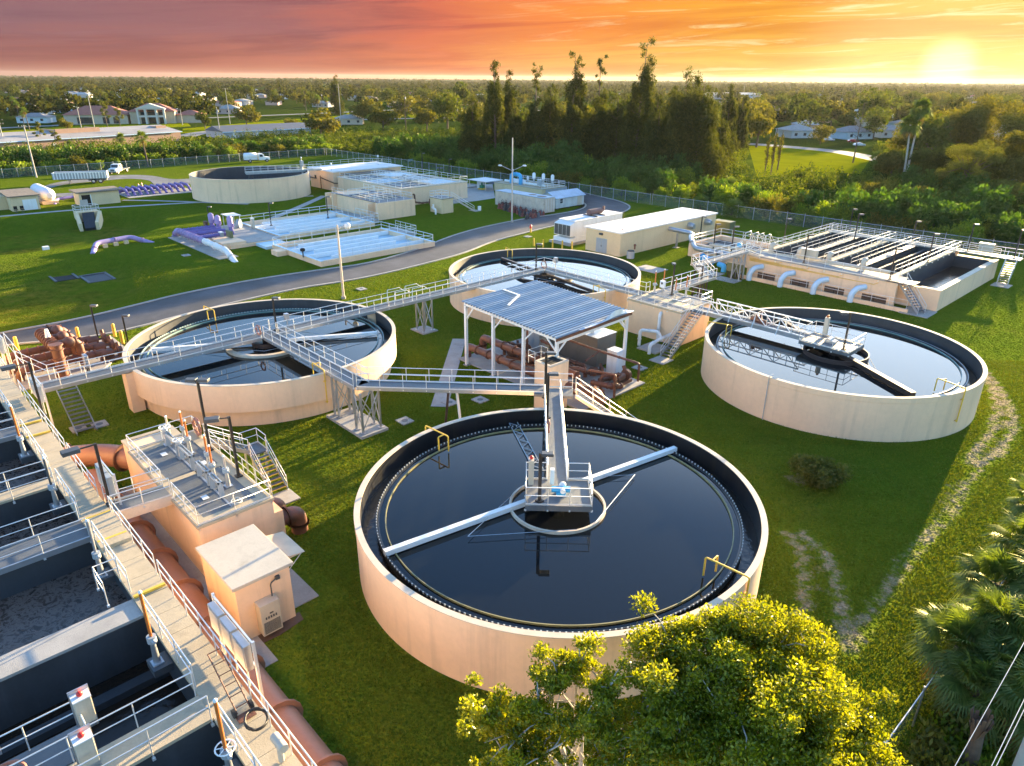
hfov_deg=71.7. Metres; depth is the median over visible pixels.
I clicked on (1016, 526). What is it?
palm tree
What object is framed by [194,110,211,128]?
broadleaf tree
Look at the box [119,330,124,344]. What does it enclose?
bollard
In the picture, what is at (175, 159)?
shrub
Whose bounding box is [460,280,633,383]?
canopy
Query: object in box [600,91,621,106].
broadleaf tree
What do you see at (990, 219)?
shrub
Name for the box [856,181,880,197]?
shrub
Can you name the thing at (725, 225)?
electrical cabinet
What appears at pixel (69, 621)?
walkway
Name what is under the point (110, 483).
electrical rack
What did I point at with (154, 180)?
road
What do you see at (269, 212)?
lamp post
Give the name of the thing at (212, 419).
lamp post
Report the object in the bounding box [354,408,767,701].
clarifier tank
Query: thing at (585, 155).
shrub
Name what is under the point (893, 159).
broadleaf tree
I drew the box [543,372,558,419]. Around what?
lamp post
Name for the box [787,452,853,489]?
bush
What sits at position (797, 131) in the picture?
house
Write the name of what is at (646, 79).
casuarina tree
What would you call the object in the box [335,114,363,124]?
house
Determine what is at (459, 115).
broadleaf tree
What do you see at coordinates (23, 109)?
palm tree
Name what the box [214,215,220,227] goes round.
vertical pump
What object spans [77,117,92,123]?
window
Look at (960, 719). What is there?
shrub
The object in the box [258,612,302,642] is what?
gravel
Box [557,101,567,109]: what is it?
broadleaf tree
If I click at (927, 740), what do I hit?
shrub
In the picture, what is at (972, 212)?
shrub
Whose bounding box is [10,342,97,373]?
suction pipe
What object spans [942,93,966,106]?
broadleaf tree
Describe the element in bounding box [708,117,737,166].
casuarina tree
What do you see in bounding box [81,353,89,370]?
control cabinet
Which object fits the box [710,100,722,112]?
broadleaf tree
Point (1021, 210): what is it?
shrub
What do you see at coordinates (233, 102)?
broadleaf tree
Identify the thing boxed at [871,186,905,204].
shrub
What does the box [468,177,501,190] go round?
shelter
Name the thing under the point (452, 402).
access cover
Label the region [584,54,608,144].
casuarina tree
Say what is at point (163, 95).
pine tree
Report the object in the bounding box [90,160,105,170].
shrub
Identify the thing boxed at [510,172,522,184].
hoop pipe
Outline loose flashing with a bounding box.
[503,289,519,304]
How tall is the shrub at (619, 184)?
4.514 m
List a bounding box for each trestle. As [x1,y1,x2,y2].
[330,377,356,418]
[352,390,382,434]
[415,300,434,332]
[444,393,460,422]
[691,270,707,297]
[729,254,746,280]
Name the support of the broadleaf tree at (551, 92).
on the ground at (984, 321)
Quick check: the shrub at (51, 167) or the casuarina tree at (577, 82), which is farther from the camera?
the casuarina tree at (577, 82)
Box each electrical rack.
[0,335,17,386]
[28,374,57,439]
[95,457,128,531]
[207,592,265,715]
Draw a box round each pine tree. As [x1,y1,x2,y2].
[32,121,46,136]
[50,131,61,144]
[96,89,104,97]
[98,101,110,126]
[113,106,123,126]
[160,89,170,101]
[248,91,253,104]
[301,87,309,110]
[328,89,338,106]
[373,88,380,101]
[811,91,819,100]
[859,97,869,126]
[942,115,955,142]
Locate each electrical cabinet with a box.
[226,230,233,237]
[250,218,254,228]
[528,330,548,351]
[537,179,541,185]
[549,328,615,366]
[606,346,623,372]
[714,219,735,233]
[800,247,818,259]
[978,242,995,252]
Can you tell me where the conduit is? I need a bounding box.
[270,574,279,595]
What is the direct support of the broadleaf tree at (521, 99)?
on the ground at (984, 321)
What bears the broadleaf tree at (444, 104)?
on the ground at (984, 321)
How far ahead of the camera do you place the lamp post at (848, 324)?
57.72 m
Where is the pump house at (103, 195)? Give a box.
[69,186,121,205]
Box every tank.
[30,183,58,204]
[122,298,396,425]
[189,166,310,202]
[325,184,415,219]
[337,166,467,204]
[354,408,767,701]
[449,247,640,326]
[627,282,713,359]
[701,307,987,441]
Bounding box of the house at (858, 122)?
[854,117,882,126]
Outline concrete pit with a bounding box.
[528,345,568,407]
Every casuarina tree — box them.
[329,75,345,114]
[457,120,489,155]
[459,96,483,144]
[480,59,508,148]
[496,69,523,140]
[498,103,528,151]
[518,97,549,151]
[523,62,543,139]
[536,84,566,144]
[559,50,589,155]
[560,90,588,151]
[581,96,606,163]
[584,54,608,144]
[594,93,632,164]
[610,36,657,162]
[620,84,645,158]
[626,102,673,164]
[649,90,667,122]
[653,65,707,180]
[669,70,730,180]
[694,82,711,164]
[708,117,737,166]
[719,83,739,154]
[733,95,749,152]
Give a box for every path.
[0,195,312,216]
[121,200,249,203]
[267,196,324,218]
[431,339,464,406]
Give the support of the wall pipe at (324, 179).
attached to the building at (350, 169)
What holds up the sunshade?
on the concrete plinth
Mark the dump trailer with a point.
(101, 176)
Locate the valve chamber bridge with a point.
(134, 504)
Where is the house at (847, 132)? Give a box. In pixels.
[829,126,872,139]
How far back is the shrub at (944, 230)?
113.94 m
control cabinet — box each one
[67,683,98,727]
[67,723,101,765]
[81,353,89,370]
[283,313,289,327]
[553,257,557,268]
[660,280,665,295]
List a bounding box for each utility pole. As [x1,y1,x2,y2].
[18,125,36,177]
[336,87,341,125]
[1012,738,1023,765]
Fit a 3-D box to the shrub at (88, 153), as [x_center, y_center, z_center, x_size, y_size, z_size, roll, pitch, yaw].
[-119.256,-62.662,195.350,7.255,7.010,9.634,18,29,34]
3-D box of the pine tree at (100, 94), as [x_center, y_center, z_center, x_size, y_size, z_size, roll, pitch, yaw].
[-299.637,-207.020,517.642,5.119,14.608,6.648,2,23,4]
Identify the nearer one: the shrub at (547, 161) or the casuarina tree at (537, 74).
the shrub at (547, 161)
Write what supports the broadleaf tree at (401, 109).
on the ground at (984, 321)
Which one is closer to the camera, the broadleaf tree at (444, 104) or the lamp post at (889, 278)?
the lamp post at (889, 278)
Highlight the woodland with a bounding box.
[0,75,1023,122]
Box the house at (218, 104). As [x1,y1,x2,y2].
[212,100,241,105]
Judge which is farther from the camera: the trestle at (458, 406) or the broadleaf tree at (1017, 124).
the broadleaf tree at (1017, 124)
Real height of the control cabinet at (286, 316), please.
1.350 m
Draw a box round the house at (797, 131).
[775,124,817,137]
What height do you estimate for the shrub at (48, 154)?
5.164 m
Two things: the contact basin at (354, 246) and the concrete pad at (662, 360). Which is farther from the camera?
the contact basin at (354, 246)
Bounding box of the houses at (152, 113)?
[62,103,205,123]
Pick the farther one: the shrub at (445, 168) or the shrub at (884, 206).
the shrub at (445, 168)
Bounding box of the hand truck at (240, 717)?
[207,648,256,723]
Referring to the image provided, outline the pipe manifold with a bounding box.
[34,324,85,378]
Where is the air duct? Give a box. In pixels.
[668,226,740,258]
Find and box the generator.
[549,206,621,245]
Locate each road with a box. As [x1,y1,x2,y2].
[0,180,628,343]
[1,110,538,127]
[45,171,310,187]
[55,193,72,196]
[181,117,452,135]
[748,143,875,160]
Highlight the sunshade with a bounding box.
[221,212,239,225]
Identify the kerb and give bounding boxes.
[0,179,630,346]
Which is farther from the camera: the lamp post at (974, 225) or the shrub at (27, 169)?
the shrub at (27, 169)
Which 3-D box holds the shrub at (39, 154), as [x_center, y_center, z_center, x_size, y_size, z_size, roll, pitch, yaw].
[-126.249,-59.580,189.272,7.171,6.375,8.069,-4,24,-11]
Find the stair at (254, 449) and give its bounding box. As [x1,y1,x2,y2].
[202,424,288,495]
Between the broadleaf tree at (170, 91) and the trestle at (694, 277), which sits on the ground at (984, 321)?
the broadleaf tree at (170, 91)
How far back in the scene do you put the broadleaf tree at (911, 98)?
603.36 m
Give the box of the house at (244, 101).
[235,99,252,104]
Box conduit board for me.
[726,262,743,279]
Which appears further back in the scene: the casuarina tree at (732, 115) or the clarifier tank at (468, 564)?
the casuarina tree at (732, 115)
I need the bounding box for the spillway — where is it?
[72,200,102,231]
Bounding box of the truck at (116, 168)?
[108,164,129,173]
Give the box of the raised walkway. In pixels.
[662,241,760,291]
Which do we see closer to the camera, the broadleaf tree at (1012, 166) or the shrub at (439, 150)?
the broadleaf tree at (1012, 166)
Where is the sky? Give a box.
[0,0,1023,83]
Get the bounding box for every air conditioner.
[254,593,282,636]
[627,250,634,258]
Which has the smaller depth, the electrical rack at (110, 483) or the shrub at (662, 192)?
the electrical rack at (110, 483)
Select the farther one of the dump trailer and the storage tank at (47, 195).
the dump trailer
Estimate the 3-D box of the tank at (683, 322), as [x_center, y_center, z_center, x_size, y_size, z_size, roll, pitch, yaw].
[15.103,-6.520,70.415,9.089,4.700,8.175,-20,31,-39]
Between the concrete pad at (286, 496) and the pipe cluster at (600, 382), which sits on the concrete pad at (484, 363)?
the pipe cluster at (600, 382)
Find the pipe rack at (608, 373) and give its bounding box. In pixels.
[526,330,639,397]
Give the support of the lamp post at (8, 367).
on the walkway at (69, 621)
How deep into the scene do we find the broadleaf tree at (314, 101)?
590.75 m
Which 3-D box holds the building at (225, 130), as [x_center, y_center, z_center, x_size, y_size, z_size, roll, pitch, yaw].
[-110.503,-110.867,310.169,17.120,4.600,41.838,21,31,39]
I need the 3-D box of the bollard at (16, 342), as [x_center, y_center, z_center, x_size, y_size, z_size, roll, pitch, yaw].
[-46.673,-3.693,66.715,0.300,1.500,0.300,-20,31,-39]
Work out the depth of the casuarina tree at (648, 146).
180.68 m
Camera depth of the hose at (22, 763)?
21.63 m
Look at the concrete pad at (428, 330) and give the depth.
72.75 m
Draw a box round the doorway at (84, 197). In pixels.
[81,195,91,204]
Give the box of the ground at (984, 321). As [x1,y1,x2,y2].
[0,77,1023,765]
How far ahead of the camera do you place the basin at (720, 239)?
104.43 m
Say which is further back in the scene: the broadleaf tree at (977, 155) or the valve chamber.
the broadleaf tree at (977, 155)
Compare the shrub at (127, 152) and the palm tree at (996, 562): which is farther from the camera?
the shrub at (127, 152)
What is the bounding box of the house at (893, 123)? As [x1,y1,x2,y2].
[888,120,902,126]
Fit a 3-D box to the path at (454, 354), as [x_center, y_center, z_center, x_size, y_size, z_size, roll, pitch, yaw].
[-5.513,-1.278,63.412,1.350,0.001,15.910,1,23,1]
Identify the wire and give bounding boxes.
[955,643,1023,765]
[991,700,1023,765]
[996,710,1023,765]
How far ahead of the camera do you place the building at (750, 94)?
956.50 m
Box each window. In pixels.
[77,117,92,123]
[102,117,109,123]
[148,117,156,122]
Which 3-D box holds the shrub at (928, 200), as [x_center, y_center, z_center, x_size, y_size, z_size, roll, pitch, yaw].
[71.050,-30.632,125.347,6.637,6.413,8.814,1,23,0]
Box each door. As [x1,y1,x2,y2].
[22,199,37,209]
[544,199,549,212]
[549,198,554,211]
[577,196,581,204]
[583,222,589,234]
[596,237,601,252]
[601,238,606,253]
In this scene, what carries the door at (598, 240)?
in the building at (645, 232)
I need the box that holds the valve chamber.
[121,416,285,575]
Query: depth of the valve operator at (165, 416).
42.92 m
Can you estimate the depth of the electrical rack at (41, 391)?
46.76 m
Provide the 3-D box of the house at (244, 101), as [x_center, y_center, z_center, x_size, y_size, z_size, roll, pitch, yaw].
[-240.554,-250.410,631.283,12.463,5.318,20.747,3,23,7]
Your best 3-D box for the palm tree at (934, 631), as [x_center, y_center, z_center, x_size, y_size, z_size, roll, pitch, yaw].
[18.797,11.384,29.681,4.448,4.634,4.377,-12,26,-26]
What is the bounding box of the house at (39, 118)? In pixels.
[16,113,56,122]
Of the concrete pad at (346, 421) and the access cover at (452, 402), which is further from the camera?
the access cover at (452, 402)
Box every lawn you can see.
[0,123,189,132]
[180,112,348,132]
[408,112,456,117]
[749,146,869,177]
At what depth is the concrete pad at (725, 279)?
92.45 m
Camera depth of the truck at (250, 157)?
213.03 m
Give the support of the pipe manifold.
on the concrete pad at (25, 384)
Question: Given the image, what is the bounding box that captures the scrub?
[3,124,1023,248]
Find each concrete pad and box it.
[0,336,123,390]
[119,187,191,197]
[168,236,238,259]
[256,240,285,249]
[273,488,300,503]
[289,569,318,607]
[326,407,388,439]
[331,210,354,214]
[411,325,437,334]
[458,338,644,409]
[637,342,669,353]
[638,265,667,272]
[649,355,673,364]
[709,271,723,275]
[716,276,740,283]
[898,306,936,318]
[990,282,1012,288]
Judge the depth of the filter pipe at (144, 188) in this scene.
154.22 m
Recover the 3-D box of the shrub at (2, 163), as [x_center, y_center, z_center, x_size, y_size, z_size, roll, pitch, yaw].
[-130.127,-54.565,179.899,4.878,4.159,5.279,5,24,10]
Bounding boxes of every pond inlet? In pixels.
[48,273,79,281]
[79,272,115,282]
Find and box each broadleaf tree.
[6,84,21,96]
[43,89,56,100]
[58,118,73,128]
[83,83,95,89]
[97,91,107,99]
[133,88,157,102]
[159,87,172,93]
[174,88,194,98]
[188,94,203,101]
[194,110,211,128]
[218,90,232,104]
[224,98,239,106]
[231,84,241,92]
[231,104,260,124]
[237,84,256,98]
[267,90,278,98]
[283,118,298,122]
[290,93,301,102]
[300,107,340,133]
[306,91,316,101]
[308,96,320,106]
[348,96,373,123]
[360,86,369,95]
[365,89,374,95]
[367,101,398,127]
[378,88,395,106]
[387,94,416,118]
[411,104,437,130]
[413,95,427,107]
[414,89,431,99]
[422,104,435,112]
[425,89,452,111]
[432,89,462,128]
[449,80,470,110]
[454,631,703,765]
[455,103,488,122]
[470,90,488,104]
[516,94,527,106]
[516,106,528,114]
[541,89,558,101]
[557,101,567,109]
[558,105,592,129]
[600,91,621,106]
[618,590,911,765]
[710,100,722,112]
[725,98,749,113]
[746,104,776,146]
[747,96,770,107]
[748,100,776,137]
[755,95,768,103]
[761,93,775,102]
[773,93,792,108]
[785,90,795,97]
[788,93,817,121]
[792,99,832,126]
[798,89,810,97]
[807,92,819,99]
[807,124,836,143]
[818,100,849,125]
[838,112,855,126]
[850,88,857,94]
[856,87,900,121]
[859,106,891,138]
[873,148,920,175]
[881,93,904,107]
[884,113,945,150]
[891,122,903,135]
[900,89,909,95]
[901,91,924,104]
[904,108,997,149]
[904,112,955,154]
[908,143,970,181]
[925,93,941,105]
[929,98,937,106]
[933,106,958,115]
[933,139,1006,178]
[935,91,950,95]
[940,93,1023,157]
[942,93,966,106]
[959,101,976,108]
[962,108,1023,157]
[977,130,1023,182]
[988,95,1014,108]
[1002,94,1022,107]
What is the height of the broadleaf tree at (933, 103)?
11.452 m
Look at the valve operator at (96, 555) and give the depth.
30.80 m
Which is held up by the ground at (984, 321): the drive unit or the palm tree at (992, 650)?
the palm tree at (992, 650)
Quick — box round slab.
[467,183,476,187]
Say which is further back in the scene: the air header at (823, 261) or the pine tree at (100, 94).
the pine tree at (100, 94)
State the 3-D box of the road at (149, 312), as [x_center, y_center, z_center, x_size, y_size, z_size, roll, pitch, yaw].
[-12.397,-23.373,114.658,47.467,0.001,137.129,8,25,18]
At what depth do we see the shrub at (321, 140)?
240.80 m
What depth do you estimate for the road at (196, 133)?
317.53 m
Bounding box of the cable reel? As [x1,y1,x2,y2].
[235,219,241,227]
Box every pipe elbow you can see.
[273,497,286,507]
[281,506,309,534]
[717,262,725,271]
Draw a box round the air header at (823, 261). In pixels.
[709,243,890,273]
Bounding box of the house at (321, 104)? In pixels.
[312,101,333,106]
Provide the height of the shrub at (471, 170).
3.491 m
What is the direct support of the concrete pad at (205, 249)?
on the ground at (984, 321)
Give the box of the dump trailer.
[51,170,108,183]
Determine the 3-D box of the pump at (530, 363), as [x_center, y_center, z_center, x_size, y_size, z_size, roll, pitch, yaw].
[2.049,-2.171,63.921,1.650,1.211,0.795,10,25,21]
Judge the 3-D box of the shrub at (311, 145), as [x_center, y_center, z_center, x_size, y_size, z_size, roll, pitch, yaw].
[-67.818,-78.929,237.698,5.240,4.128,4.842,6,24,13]
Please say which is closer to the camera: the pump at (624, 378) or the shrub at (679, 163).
the pump at (624, 378)
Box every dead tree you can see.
[764,133,772,172]
[770,128,777,174]
[776,131,783,168]
[852,118,866,162]
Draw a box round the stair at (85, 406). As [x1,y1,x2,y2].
[56,385,97,435]
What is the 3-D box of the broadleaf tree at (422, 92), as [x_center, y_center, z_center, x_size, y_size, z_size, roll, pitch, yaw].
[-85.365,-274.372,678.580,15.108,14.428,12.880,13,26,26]
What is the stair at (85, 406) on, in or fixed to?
on the ground at (984, 321)
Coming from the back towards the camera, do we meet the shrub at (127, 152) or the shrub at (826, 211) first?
the shrub at (127, 152)
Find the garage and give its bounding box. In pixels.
[0,188,40,211]
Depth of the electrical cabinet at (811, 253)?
87.90 m
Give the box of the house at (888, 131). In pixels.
[865,125,899,137]
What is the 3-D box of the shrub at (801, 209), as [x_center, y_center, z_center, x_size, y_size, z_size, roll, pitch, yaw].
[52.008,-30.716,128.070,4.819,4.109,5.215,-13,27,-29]
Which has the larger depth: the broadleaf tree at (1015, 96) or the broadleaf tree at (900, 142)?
the broadleaf tree at (1015, 96)
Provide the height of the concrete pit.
4.700 m
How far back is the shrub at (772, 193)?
141.80 m
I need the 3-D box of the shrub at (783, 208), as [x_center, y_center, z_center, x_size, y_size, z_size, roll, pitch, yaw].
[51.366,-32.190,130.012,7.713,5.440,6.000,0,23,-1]
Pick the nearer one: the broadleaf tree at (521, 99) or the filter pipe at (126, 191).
the filter pipe at (126, 191)
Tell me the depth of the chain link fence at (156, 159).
199.60 m
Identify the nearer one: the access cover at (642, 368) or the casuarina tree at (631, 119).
the access cover at (642, 368)
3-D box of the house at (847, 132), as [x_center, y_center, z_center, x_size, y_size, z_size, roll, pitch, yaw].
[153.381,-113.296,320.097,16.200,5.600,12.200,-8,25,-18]
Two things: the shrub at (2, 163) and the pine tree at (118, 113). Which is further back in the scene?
the pine tree at (118, 113)
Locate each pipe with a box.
[4,336,90,364]
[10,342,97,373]
[16,348,105,381]
[53,185,183,203]
[63,443,128,471]
[83,469,347,765]
[119,187,129,196]
[125,186,136,195]
[131,186,142,194]
[137,185,149,194]
[143,185,155,193]
[150,184,161,193]
[156,184,167,192]
[162,183,173,192]
[168,183,179,191]
[172,228,202,242]
[173,182,185,190]
[179,182,191,190]
[183,225,215,230]
[188,227,219,231]
[192,228,225,234]
[200,232,233,238]
[202,238,237,261]
[309,176,337,188]
[504,178,545,186]
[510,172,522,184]
[746,264,763,280]
[777,270,795,287]
[810,277,829,294]
[847,284,866,302]
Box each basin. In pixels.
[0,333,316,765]
[242,205,378,239]
[271,220,434,266]
[688,228,789,267]
[740,223,1023,313]
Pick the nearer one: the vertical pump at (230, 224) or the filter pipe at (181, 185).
the vertical pump at (230, 224)
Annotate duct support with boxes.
[672,233,679,247]
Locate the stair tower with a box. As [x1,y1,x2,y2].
[430,190,474,213]
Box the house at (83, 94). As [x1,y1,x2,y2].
[72,92,92,97]
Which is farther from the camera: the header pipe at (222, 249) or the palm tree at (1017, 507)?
the header pipe at (222, 249)
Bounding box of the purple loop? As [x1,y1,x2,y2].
[90,235,153,253]
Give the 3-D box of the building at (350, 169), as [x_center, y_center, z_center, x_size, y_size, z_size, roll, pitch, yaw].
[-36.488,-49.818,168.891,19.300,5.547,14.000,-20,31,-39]
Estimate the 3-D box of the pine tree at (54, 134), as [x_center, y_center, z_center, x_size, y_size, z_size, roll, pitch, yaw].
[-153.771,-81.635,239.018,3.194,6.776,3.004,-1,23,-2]
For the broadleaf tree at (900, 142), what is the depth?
240.02 m
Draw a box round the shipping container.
[495,189,554,212]
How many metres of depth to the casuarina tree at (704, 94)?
202.98 m
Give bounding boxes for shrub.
[0,145,37,163]
[0,151,21,173]
[0,161,5,175]
[4,161,25,175]
[13,161,37,174]
[20,147,52,169]
[22,144,44,150]
[38,160,56,173]
[41,150,56,161]
[53,147,64,158]
[54,157,73,171]
[60,143,100,162]
[68,154,86,170]
[84,159,92,169]
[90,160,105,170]
[92,148,112,162]
[98,145,113,164]
[104,157,121,166]
[113,144,136,165]
[132,153,148,165]
[136,141,169,161]
[145,152,161,164]
[163,144,187,159]
[165,154,179,164]
[188,143,212,159]
[189,141,201,159]
[201,150,217,161]
[211,148,226,160]
[216,139,236,151]
[219,146,239,160]
[222,143,247,159]
[236,140,255,152]
[246,140,268,153]
[257,139,274,155]
[268,144,285,156]
[273,136,296,154]
[291,145,304,155]
[293,136,307,147]
[301,145,312,154]
[304,133,325,144]
[306,142,318,153]
[310,148,319,154]
[312,143,323,152]
[315,138,331,151]
[321,143,332,153]
[331,144,342,152]
[370,136,390,152]
[373,136,389,155]
[379,142,388,155]
[384,137,404,158]
[399,132,423,151]
[404,148,415,160]
[405,139,424,152]
[411,153,429,167]
[414,140,436,158]
[417,132,440,143]
[424,155,438,166]
[427,146,442,158]
[434,134,457,143]
[436,157,445,167]
[442,163,451,171]
[444,148,472,165]
[454,158,469,170]
[456,160,471,171]
[464,162,479,174]
[474,154,491,171]
[487,151,507,169]
[490,163,511,178]
[494,142,517,152]
[494,146,513,157]
[504,149,526,162]
[506,152,536,177]
[507,145,535,155]
[514,163,534,180]
[527,141,569,167]
[531,165,546,180]
[532,159,548,170]
[536,157,556,165]
[546,161,575,184]
[546,172,564,184]
[554,138,582,157]
[562,171,585,187]
[569,165,598,185]
[573,154,592,164]
[576,181,589,190]
[579,176,594,187]
[590,177,609,194]
[605,165,639,189]
[610,175,634,195]
[623,182,641,193]
[627,184,646,199]
[636,163,669,183]
[639,176,663,196]
[649,167,677,193]
[651,186,670,201]
[652,152,689,178]
[670,184,693,202]
[672,165,697,185]
[684,161,703,181]
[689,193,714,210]
[694,175,729,203]
[711,184,739,208]
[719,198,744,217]
[721,183,747,200]
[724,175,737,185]
[733,182,772,211]
[747,192,778,214]
[748,195,778,219]
[765,190,779,199]
[769,192,813,223]
[787,202,815,224]
[793,189,833,209]
[805,200,841,226]
[830,188,857,207]
[832,190,867,225]
[832,204,863,227]
[833,181,866,201]
[842,190,897,228]
[852,216,871,231]
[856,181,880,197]
[862,200,903,229]
[865,211,898,234]
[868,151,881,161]
[870,179,898,197]
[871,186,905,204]
[873,175,901,191]
[876,193,923,219]
[893,214,927,240]
[896,181,937,202]
[901,163,941,192]
[901,189,936,215]
[902,714,990,765]
[903,199,960,234]
[911,719,982,765]
[915,748,981,765]
[917,185,937,197]
[925,224,956,242]
[929,198,979,217]
[929,697,1021,759]
[931,705,998,756]
[934,715,1005,765]
[938,188,978,206]
[941,201,988,226]
[945,223,981,247]
[946,171,990,195]
[953,182,1012,205]
[953,216,988,243]
[968,183,1015,219]
[978,179,1023,198]
[981,212,995,234]
[989,212,1022,238]
[993,211,1023,246]
[1005,204,1023,218]
[1015,186,1023,208]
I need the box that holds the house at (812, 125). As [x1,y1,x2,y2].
[792,120,822,128]
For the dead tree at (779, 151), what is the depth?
202.99 m
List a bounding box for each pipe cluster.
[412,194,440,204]
[503,339,596,376]
[578,372,623,400]
[637,311,671,354]
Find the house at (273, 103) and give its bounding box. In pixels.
[265,101,281,104]
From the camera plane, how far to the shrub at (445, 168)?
195.76 m
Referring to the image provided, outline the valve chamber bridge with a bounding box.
[101,469,172,520]
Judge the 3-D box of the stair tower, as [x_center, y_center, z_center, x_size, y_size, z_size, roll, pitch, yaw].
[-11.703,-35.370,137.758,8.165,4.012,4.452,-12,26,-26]
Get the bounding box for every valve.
[44,329,50,338]
[699,253,713,264]
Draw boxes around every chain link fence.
[0,149,324,177]
[326,149,650,202]
[652,194,1023,252]
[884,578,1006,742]
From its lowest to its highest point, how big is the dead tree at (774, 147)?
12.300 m
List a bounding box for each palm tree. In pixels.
[12,100,18,115]
[20,107,29,129]
[115,132,126,144]
[133,130,148,166]
[314,94,319,105]
[896,115,923,171]
[900,599,1000,705]
[906,97,933,170]
[922,641,1023,753]
[937,579,1023,664]
[940,544,1023,622]
[952,629,1023,710]
[969,654,1023,763]
[977,508,1023,590]
[983,591,1023,671]
[997,550,1023,599]
[999,473,1023,530]
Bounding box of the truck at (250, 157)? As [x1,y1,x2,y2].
[243,153,270,162]
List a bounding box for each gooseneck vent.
[768,242,776,253]
[796,247,801,258]
[825,252,833,264]
[859,258,868,270]
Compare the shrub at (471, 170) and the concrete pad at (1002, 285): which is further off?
the shrub at (471, 170)
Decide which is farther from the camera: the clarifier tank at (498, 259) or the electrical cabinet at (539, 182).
the electrical cabinet at (539, 182)
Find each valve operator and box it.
[8,404,29,457]
[42,457,62,508]
[85,519,107,579]
[138,590,164,667]
[158,424,171,446]
[164,415,174,441]
[172,437,185,459]
[178,411,186,443]
[183,419,194,454]
[202,434,210,469]
[207,444,217,480]
[213,698,235,765]
[222,455,232,488]
[652,271,657,292]
[672,277,677,300]
[683,275,688,296]
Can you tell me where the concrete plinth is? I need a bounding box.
[206,225,281,248]
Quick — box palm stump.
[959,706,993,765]
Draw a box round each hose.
[0,759,26,765]
[192,417,201,435]
[230,497,241,504]
[243,707,268,731]
[255,325,261,335]
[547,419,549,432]
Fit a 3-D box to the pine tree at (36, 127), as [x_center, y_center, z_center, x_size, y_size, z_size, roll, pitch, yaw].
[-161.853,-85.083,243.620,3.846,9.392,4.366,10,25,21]
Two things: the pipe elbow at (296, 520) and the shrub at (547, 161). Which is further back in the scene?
the shrub at (547, 161)
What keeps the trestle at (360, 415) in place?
on the concrete pad at (346, 421)
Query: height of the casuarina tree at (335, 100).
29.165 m
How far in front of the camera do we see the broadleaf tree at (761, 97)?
489.30 m
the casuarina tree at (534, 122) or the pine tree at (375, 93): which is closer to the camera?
the casuarina tree at (534, 122)
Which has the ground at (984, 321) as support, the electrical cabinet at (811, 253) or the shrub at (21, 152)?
the shrub at (21, 152)
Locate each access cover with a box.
[69,423,87,433]
[90,419,108,428]
[395,416,413,425]
[441,398,456,406]
[471,396,488,403]
[631,365,647,370]
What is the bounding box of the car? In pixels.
[853,142,865,145]
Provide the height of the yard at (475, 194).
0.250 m
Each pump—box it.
[86,329,107,343]
[93,335,115,350]
[100,342,122,362]
[208,213,214,224]
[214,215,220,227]
[226,216,233,231]
[506,346,521,360]
[525,360,534,366]
[589,363,603,375]
[611,365,631,384]
[750,314,767,324]
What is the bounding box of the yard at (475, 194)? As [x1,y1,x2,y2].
[453,184,494,203]
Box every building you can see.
[0,125,181,149]
[195,524,304,640]
[205,122,310,138]
[307,158,402,190]
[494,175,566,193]
[584,207,717,256]
[706,92,758,98]
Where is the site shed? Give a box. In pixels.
[542,188,585,209]
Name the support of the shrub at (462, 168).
on the ground at (984, 321)
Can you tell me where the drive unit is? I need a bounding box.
[299,157,303,173]
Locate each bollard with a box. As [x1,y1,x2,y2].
[13,336,19,350]
[75,327,79,337]
[111,323,116,336]
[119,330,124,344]
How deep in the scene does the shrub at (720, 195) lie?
141.02 m
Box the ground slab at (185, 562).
[119,487,277,666]
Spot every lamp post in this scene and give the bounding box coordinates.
[0,362,46,417]
[60,443,113,506]
[89,304,98,337]
[121,314,129,343]
[184,377,213,450]
[204,416,242,477]
[268,202,272,225]
[271,296,280,330]
[534,243,541,269]
[535,451,553,503]
[542,351,555,398]
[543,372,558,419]
[669,262,675,294]
[696,265,703,297]
[699,216,706,238]
[711,223,720,249]
[730,226,739,251]
[783,218,791,243]
[802,234,814,263]
[839,312,851,350]
[848,209,857,231]
[853,214,863,239]
[888,248,902,279]
[912,221,921,240]
[926,233,940,262]
[966,224,979,250]
[1012,229,1023,257]
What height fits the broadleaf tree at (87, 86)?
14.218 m
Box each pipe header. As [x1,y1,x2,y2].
[464,343,534,377]
[478,335,579,378]
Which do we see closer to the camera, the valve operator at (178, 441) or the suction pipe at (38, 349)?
the valve operator at (178, 441)
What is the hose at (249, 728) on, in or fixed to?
attached to the walkway at (69, 621)
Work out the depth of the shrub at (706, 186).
145.51 m
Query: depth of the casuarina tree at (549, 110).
211.11 m
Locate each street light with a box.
[336,222,349,298]
[498,138,526,222]
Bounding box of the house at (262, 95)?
[256,93,266,97]
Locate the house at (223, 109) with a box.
[216,105,240,113]
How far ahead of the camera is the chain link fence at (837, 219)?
121.55 m
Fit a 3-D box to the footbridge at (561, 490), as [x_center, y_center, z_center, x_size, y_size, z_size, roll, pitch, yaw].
[2.630,2.990,43.165,3.581,2.120,14.361,1,23,1]
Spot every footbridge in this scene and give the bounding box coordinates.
[14,257,552,392]
[244,164,321,178]
[262,323,636,418]
[524,380,592,512]
[545,260,646,295]
[693,299,866,356]

